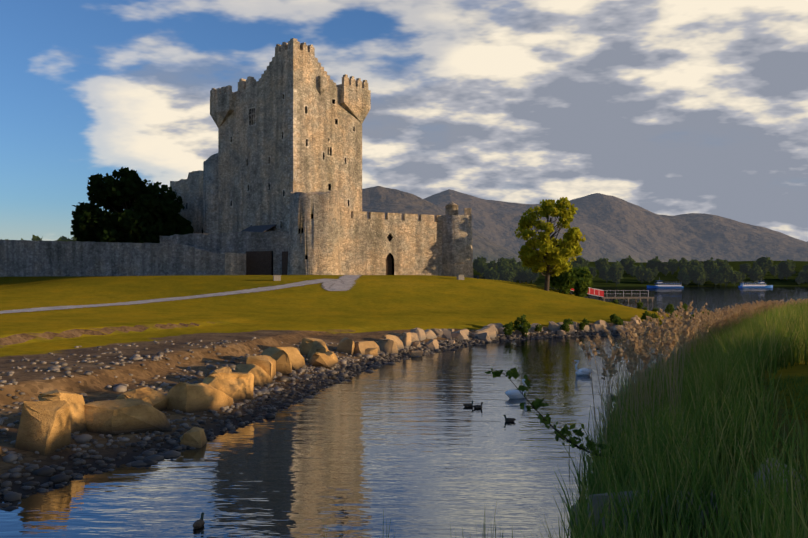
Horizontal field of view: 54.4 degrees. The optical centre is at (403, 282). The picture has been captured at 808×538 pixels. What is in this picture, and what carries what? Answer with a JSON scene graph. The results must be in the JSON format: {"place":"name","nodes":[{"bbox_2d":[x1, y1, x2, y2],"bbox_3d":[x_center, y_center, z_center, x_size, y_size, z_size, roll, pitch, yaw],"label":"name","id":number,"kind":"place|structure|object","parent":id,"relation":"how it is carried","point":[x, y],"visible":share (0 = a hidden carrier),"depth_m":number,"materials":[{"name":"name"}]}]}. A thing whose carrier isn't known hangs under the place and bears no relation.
{"place":"outdoors","nodes":[
{"label":"outdoors","id":0,"kind":"place"},
{"bbox_2d":[0,275,359,313],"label":"path","id":1,"kind":"structure","parent":0,"point":[345,283],"depth_m":61.08,"materials":[{"name":"grey gravel"}]},
{"bbox_2d":[0,286,807,537],"bbox_3d":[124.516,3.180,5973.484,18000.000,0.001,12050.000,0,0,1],"label":"lake water","id":2,"kind":"structure","parent":0,"point":[413,447],"depth_m":13.72,"materials":[{"name":"blue liquid"}]},
{"bbox_2d":[193,512,204,528],"bbox_3d":[-2.670,3.114,10.238,0.122,0.176,0.316,0,0,11],"label":"duck","id":3,"kind":"object","parent":2,"relation":"on","point":[199,523],"visible":0.98,"depth_m":10.19},
{"bbox_2d":[317,504,562,537],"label":"grass blades","id":4,"kind":"object","parent":2,"relation":"on","point":[483,533],"visible":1,"depth_m":9.04,"materials":[{"name":"green plant"}]},
{"bbox_2d":[463,401,473,406],"bbox_3d":[1.663,3.114,20.106,0.316,0.176,0.122,0,0,-9],"label":"duck","id":5,"kind":"object","parent":2,"relation":"on","point":[468,405],"visible":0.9,"depth_m":20.07},
{"bbox_2d":[473,402,482,408],"bbox_3d":[1.882,3.114,19.869,0.316,0.176,0.122,0,0,-14],"label":"duck","id":6,"kind":"object","parent":2,"relation":"on","point":[477,406],"visible":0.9,"depth_m":19.83},
{"bbox_2d":[503,415,515,421],"bbox_3d":[2.405,3.114,17.970,0.316,0.176,0.122,0,0,11],"label":"duck","id":7,"kind":"object","parent":2,"relation":"on","point":[510,419],"visible":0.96,"depth_m":17.93},
{"bbox_2d":[505,379,526,398],"bbox_3d":[3.154,2.946,21.622,0.736,0.574,0.327,0,0,-19],"label":"swan","id":8,"kind":"object","parent":2,"relation":"in","point":[514,394],"visible":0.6,"depth_m":21.47,"materials":[{"name":"white"}]},
{"bbox_2d":[573,360,591,374],"bbox_3d":[6.107,2.946,26.988,0.736,0.574,0.327,0,0,-19],"label":"swan","id":9,"kind":"object","parent":2,"relation":"in","point":[583,371],"visible":0.98,"depth_m":26.88,"materials":[{"name":"white"}]},
{"bbox_2d":[571,287,653,301],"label":"jetty","id":10,"kind":"object","parent":2,"relation":"in","point":[599,293],"visible":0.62,"depth_m":130.63,"materials":[{"name":"grey wood"}]},
{"bbox_2d":[647,281,683,287],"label":"water bus","id":11,"kind":"object","parent":2,"relation":"in","point":[659,284],"visible":0.98,"depth_m":444.79,"materials":[{"name":"blue metal"}]},
{"bbox_2d":[569,307,771,493],"bbox_3d":[12.384,1.963,29.729,4.440,2.575,41.116,0,0,30],"label":"reed","id":12,"kind":"object","parent":2,"relation":"on","point":[641,377],"depth_m":13.27,"materials":[{"name":"plant"}]},
{"bbox_2d":[738,281,772,287],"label":"water bus","id":13,"kind":"object","parent":2,"relation":"in","point":[760,284],"visible":0.96,"depth_m":478.46,"materials":[{"name":"blue metal"}]},
{"bbox_2d":[0,261,807,537],"bbox_3d":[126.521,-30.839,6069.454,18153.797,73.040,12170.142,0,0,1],"label":"ground","id":14,"kind":"structure","parent":0,"point":[374,308],"depth_m":41.48,"materials":[{"name":"green plant"}]},
{"bbox_2d":[1,235,76,240],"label":"woods","id":15,"kind":"object","parent":14,"relation":"on","point":[37,238],"depth_m":318.30,"materials":[{"name":"green plant"}]},
{"bbox_2d":[0,240,224,276],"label":"long wall","id":16,"kind":"structure","parent":14,"relation":"on","point":[23,258],"depth_m":94.55,"materials":[{"name":"stone"}]},
{"bbox_2d":[70,167,193,242],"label":"dark tree","id":17,"kind":"object","parent":14,"relation":"on","point":[91,221],"depth_m":96.88,"materials":[{"name":"green plant"}]},
{"bbox_2d":[170,153,217,233],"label":"ruin block","id":18,"kind":"structure","parent":14,"relation":"on","point":[197,191],"depth_m":103.53,"materials":[{"name":"stone"}]},
{"bbox_2d":[160,231,288,274],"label":"gate wall","id":19,"kind":"structure","parent":14,"relation":"on","point":[276,243],"depth_m":88.52,"materials":[{"name":"stone"}]},
{"bbox_2d":[221,253,245,274],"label":"return wall","id":20,"kind":"structure","parent":14,"relation":"on","point":[235,263],"depth_m":86.51,"materials":[{"name":"stone"}]},
{"bbox_2d":[246,251,287,274],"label":"gates","id":21,"kind":"object","parent":14,"relation":"on","point":[258,262],"visible":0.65,"depth_m":86.72,"materials":[{"name":"brown wood"}]},
{"bbox_2d":[273,275,280,280],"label":"floodlight","id":22,"kind":"object","parent":14,"relation":"on","point":[276,277],"visible":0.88,"depth_m":68.71,"materials":[{"name":"beige glass"}]},
{"bbox_2d":[210,38,370,232],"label":"keep","id":23,"kind":"structure","parent":14,"relation":"on","point":[292,119],"depth_m":94.22,"materials":[{"name":"stone"}]},
{"bbox_2d":[240,224,275,232],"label":"lean to roof","id":24,"kind":"object","parent":23,"relation":"attached to","point":[262,228],"visible":0.64,"depth_m":92.68,"materials":[{"name":"stone"}]},
{"bbox_2d":[287,190,341,274],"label":"round tower","id":25,"kind":"structure","parent":14,"relation":"on","point":[314,234],"depth_m":82.63,"materials":[{"name":"stone"}]},
{"bbox_2d":[0,329,670,510],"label":"shore pebbles","id":26,"kind":"object","parent":14,"relation":"on","point":[151,456],"visible":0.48,"depth_m":19.20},
{"bbox_2d":[339,207,442,275],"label":"curtain wall","id":27,"kind":"structure","parent":14,"relation":"on","point":[410,244],"depth_m":88.83,"materials":[{"name":"stone"}]},
{"bbox_2d":[386,254,391,274],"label":"arch door","id":28,"kind":"structure","parent":27,"relation":"attached to","point":[388,265],"depth_m":89.27,"materials":[{"name":"brown wood"}]},
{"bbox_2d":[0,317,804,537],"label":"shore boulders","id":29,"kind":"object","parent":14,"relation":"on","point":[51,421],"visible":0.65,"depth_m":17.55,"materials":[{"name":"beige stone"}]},
{"bbox_2d":[442,202,472,277],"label":"round tower","id":30,"kind":"structure","parent":14,"relation":"on","point":[457,251],"depth_m":91.44,"materials":[{"name":"stone"}]},
{"bbox_2d":[457,275,463,279],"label":"floodlight","id":31,"kind":"object","parent":14,"relation":"on","point":[460,277],"visible":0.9,"depth_m":76.53,"materials":[{"name":"beige glass"}]},
{"bbox_2d":[514,197,585,290],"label":"lime tree","id":32,"kind":"object","parent":14,"relation":"on","point":[530,258],"depth_m":90.14,"materials":[{"name":"green plant"}]},
{"bbox_2d":[550,262,592,296],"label":"jetty bushes","id":33,"kind":"object","parent":14,"relation":"on","point":[579,280],"visible":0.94,"depth_m":121.41,"materials":[{"name":"green plant"}]},
{"bbox_2d":[503,299,709,336],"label":"bushes","id":34,"kind":"object","parent":14,"relation":"on","point":[510,327],"visible":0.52,"depth_m":47.52,"materials":[{"name":"green plant"}]},
{"bbox_2d":[473,254,807,285],"bbox_3d":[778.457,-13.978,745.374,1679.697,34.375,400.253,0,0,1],"label":"shore trees","id":35,"kind":"object","parent":14,"relation":"on","point":[717,271],"visible":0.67,"depth_m":653.00,"materials":[{"name":"green plant"}]},
{"bbox_2d":[520,298,807,537],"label":"bank sedge","id":36,"kind":"object","parent":14,"relation":"on","point":[724,371],"visible":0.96,"depth_m":9.66,"materials":[{"name":"green plant"}]},
{"bbox_2d":[576,298,807,379],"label":"reed plumes","id":37,"kind":"object","parent":36,"relation":"on","point":[635,346],"visible":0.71,"depth_m":14.12,"materials":[{"name":"beige plant"}]},
{"bbox_2d":[702,373,807,537],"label":"bank turf","id":38,"kind":"structure","parent":14,"relation":"on","point":[797,388],"depth_m":12.46,"materials":[{"name":"green plant"}]},
{"bbox_2d":[0,0,807,241],"label":"sky","id":39,"kind":"structure","parent":0,"point":[661,107],"materials":[{"name":"blue"}]},
{"bbox_2d":[362,186,520,262],"bbox_3d":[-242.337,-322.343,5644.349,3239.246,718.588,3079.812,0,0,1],"label":"mountain","id":40,"kind":"structure","parent":0,"point":[381,199],"depth_m":5206.48,"materials":[{"name":"grey stone"}]},
{"bbox_2d":[424,189,664,261],"bbox_3d":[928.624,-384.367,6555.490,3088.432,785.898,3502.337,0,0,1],"label":"mountain","id":41,"kind":"structure","parent":0,"point":[497,222],"depth_m":5843.73,"materials":[{"name":"grey stone"}]},
{"bbox_2d":[485,366,623,457],"bbox_3d":[2.280,1.809,10.558,0.602,1.677,3.638,0,0,40],"label":"branch","id":42,"kind":"object","parent":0,"point":[515,374],"depth_m":10.06,"materials":[{"name":"green plant"}]},
{"bbox_2d":[562,193,807,261],"bbox_3d":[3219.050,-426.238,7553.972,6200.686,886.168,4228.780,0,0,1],"label":"mountain","id":43,"kind":"structure","parent":0,"point":[696,236],"depth_m":6710.55,"materials":[{"name":"grey stone"}]}
]}

